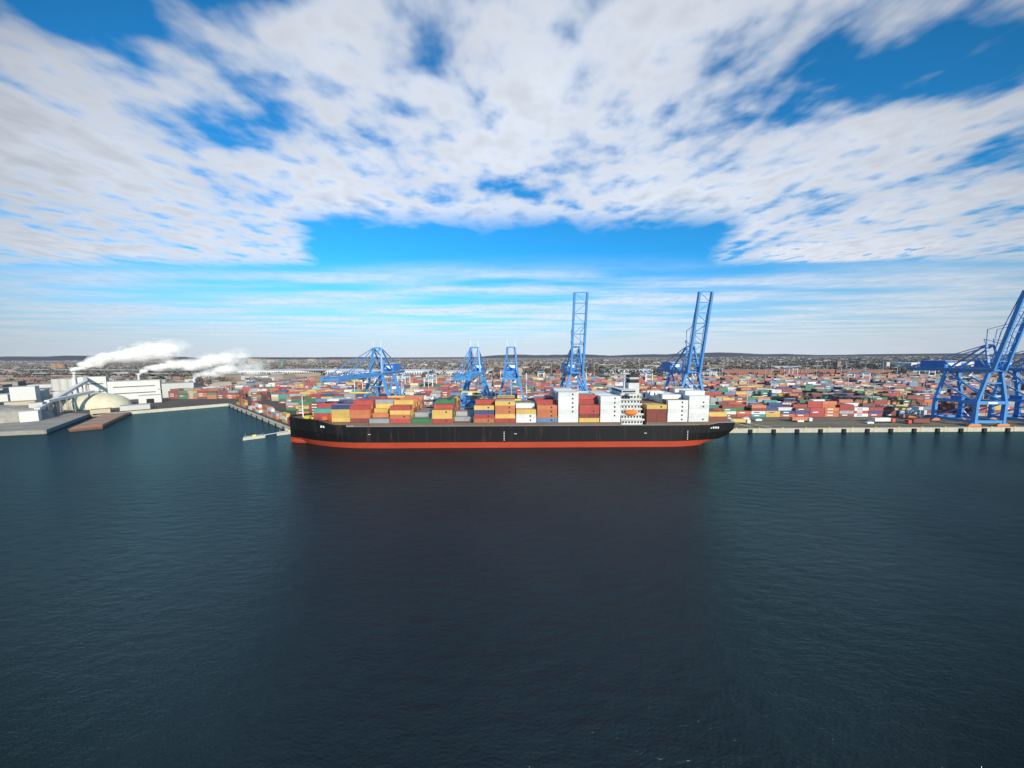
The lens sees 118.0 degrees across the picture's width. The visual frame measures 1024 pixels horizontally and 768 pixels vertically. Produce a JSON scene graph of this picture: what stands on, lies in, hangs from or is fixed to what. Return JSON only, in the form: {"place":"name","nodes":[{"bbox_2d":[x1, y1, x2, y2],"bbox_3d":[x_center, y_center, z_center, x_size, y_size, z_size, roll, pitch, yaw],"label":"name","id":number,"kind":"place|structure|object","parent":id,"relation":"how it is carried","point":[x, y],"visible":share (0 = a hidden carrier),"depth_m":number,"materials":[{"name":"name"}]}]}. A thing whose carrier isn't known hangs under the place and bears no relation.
{"place":"outdoors","nodes":[
{"label":"outdoors","id":0,"kind":"place"},
{"bbox_2d":[0,413,85,431],"bbox_3d":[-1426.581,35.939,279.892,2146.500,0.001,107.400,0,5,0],"label":"wharf","id":1,"kind":"structure","parent":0,"point":[44,424],"depth_m":254.84,"materials":[{"name":"grey concrete"}]},
{"bbox_2d":[0,405,54,422],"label":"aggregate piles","id":2,"kind":"object","parent":1,"relation":"on","point":[9,413],"visible":0.72,"depth_m":264.80,"materials":[{"name":"beige gravel"}]},
{"bbox_2d":[71,351,181,374],"bbox_3d":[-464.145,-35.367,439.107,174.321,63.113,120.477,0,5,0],"label":"steam plume","id":3,"kind":"object","parent":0,"point":[85,364],"depth_m":394.39,"materials":[{"name":"white"}]},
{"bbox_2d":[0,355,1022,426],"bbox_3d":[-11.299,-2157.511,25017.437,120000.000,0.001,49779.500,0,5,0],"label":"ground","id":4,"kind":"structure","parent":0,"point":[175,403],"depth_m":388.93,"materials":[{"name":"grey concrete"}]},
{"bbox_2d":[63,393,131,409],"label":"storage dome","id":5,"kind":"structure","parent":4,"relation":"on","point":[99,400],"depth_m":329.47,"materials":[{"name":"beige concrete"}]},
{"bbox_2d":[0,374,271,421],"bbox_3d":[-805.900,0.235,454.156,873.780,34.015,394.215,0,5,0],"label":"industrial buildings","id":6,"kind":"structure","parent":4,"relation":"on","point":[146,393],"depth_m":389.75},
{"bbox_2d":[0,352,1022,360],"bbox_3d":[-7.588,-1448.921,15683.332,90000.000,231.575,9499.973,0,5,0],"label":"distant hills","id":7,"kind":"structure","parent":4,"relation":"on","point":[84,358],"depth_m":14020.57,"materials":[{"name":"grey"}]},
{"bbox_2d":[0,355,1023,385],"bbox_3d":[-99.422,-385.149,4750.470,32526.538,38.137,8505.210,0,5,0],"label":"trees","id":8,"kind":"object","parent":4,"relation":"on","point":[537,365],"visible":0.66,"depth_m":1341.61,"materials":[{"name":"green plant"}]},
{"bbox_2d":[168,374,1023,423],"bbox_3d":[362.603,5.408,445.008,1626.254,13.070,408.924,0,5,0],"label":"shipping containers","id":9,"kind":"object","parent":4,"relation":"on","point":[813,395],"visible":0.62,"depth_m":381.55,"materials":[{"name":"metal"}]},
{"bbox_2d":[353,361,1022,403],"bbox_3d":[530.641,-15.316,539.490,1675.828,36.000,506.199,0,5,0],"label":"shipping containers","id":10,"kind":"object","parent":4,"relation":"on","point":[543,373],"visible":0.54,"depth_m":521.20,"materials":[{"name":"metal"}]},
{"bbox_2d":[0,406,1023,767],"bbox_3d":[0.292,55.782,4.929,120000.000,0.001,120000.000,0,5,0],"label":"water","id":11,"kind":"structure","parent":0,"point":[198,588],"depth_m":70.67,"materials":[{"name":"blue liquid"}]},
{"bbox_2d":[68,412,289,439],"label":"barge and pontoons","id":12,"kind":"object","parent":11,"relation":"in","point":[102,421],"visible":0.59,"depth_m":250.52,"materials":[{"name":"paint"}]},
{"bbox_2d":[289,372,767,447],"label":"container ship","id":13,"kind":"object","parent":11,"relation":"on","point":[632,428],"visible":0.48,"depth_m":189.75,"materials":[{"name":"paint"}]},
{"bbox_2d":[313,387,726,422],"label":"shipping containers","id":14,"kind":"object","parent":13,"relation":"on","point":[673,404],"visible":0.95,"depth_m":190.13,"materials":[{"name":"metal"}]},
{"bbox_2d":[0,356,1023,382],"bbox_3d":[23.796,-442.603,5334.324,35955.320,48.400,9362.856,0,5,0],"label":"city buildings","id":15,"kind":"structure","parent":0,"point":[301,372],"depth_m":992.28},
{"bbox_2d":[0,403,1023,435],"bbox_3d":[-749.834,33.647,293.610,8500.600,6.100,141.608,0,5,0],"label":"quay wall","id":16,"kind":"structure","parent":0,"point":[734,430],"depth_m":223.96,"materials":[{"name":"grey concrete"}]},
{"bbox_2d":[0,0,1023,357],"label":"sky","id":17,"kind":"structure","parent":0,"point":[179,178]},
{"bbox_2d":[731,416,1023,427],"bbox_3d":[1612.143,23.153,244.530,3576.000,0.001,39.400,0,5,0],"label":"apron","id":18,"kind":"object","parent":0,"point":[815,422],"depth_m":238.61,"materials":[{"name":"grey concrete"}]},
{"bbox_2d":[320,343,404,397],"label":"quay crane","id":19,"kind":"object","parent":18,"relation":"on","point":[394,369],"visible":0.66,"depth_m":224.65,"materials":[{"name":"paint"}]},
{"bbox_2d":[452,341,492,405],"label":"quay crane","id":20,"kind":"object","parent":18,"relation":"on","point":[477,370],"visible":0.73,"depth_m":224.95,"materials":[{"name":"paint"}]},
{"bbox_2d":[499,347,526,406],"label":"quay crane","id":21,"kind":"object","parent":18,"relation":"on","point":[511,372],"visible":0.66,"depth_m":224.35,"materials":[{"name":"paint"}]},
{"bbox_2d":[559,292,588,390],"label":"quay crane","id":22,"kind":"object","parent":18,"relation":"on","point":[569,368],"visible":0.66,"depth_m":222.78,"materials":[{"name":"paint"}]},
{"bbox_2d":[656,291,713,390],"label":"quay crane","id":23,"kind":"object","parent":18,"relation":"on","point":[671,368],"visible":0.72,"depth_m":222.76,"materials":[{"name":"paint"}]},
{"bbox_2d":[728,413,962,423],"bbox_3d":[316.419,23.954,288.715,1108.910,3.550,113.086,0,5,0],"label":"trucks","id":24,"kind":"object","parent":18,"relation":"on","point":[803,419],"visible":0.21,"depth_m":241.52,"materials":[{"name":"paint"}]},
{"bbox_2d":[734,418,963,427],"bbox_3d":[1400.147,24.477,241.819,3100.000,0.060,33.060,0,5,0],"label":"quay markings","id":25,"kind":"object","parent":18,"relation":"on","point":[860,427],"depth_m":234.26,"materials":[{"name":"white paint"}]},
{"bbox_2d":[907,290,1023,426],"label":"quay crane","id":26,"kind":"object","parent":18,"relation":"on","point":[945,366],"visible":0.98,"depth_m":227.22,"materials":[{"name":"paint"}]},
{"bbox_2d":[962,351,1023,420],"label":"quay crane","id":27,"kind":"object","parent":18,"relation":"on","point":[1017,398],"visible":0.64,"depth_m":246.41,"materials":[{"name":"paint"}]}
]}

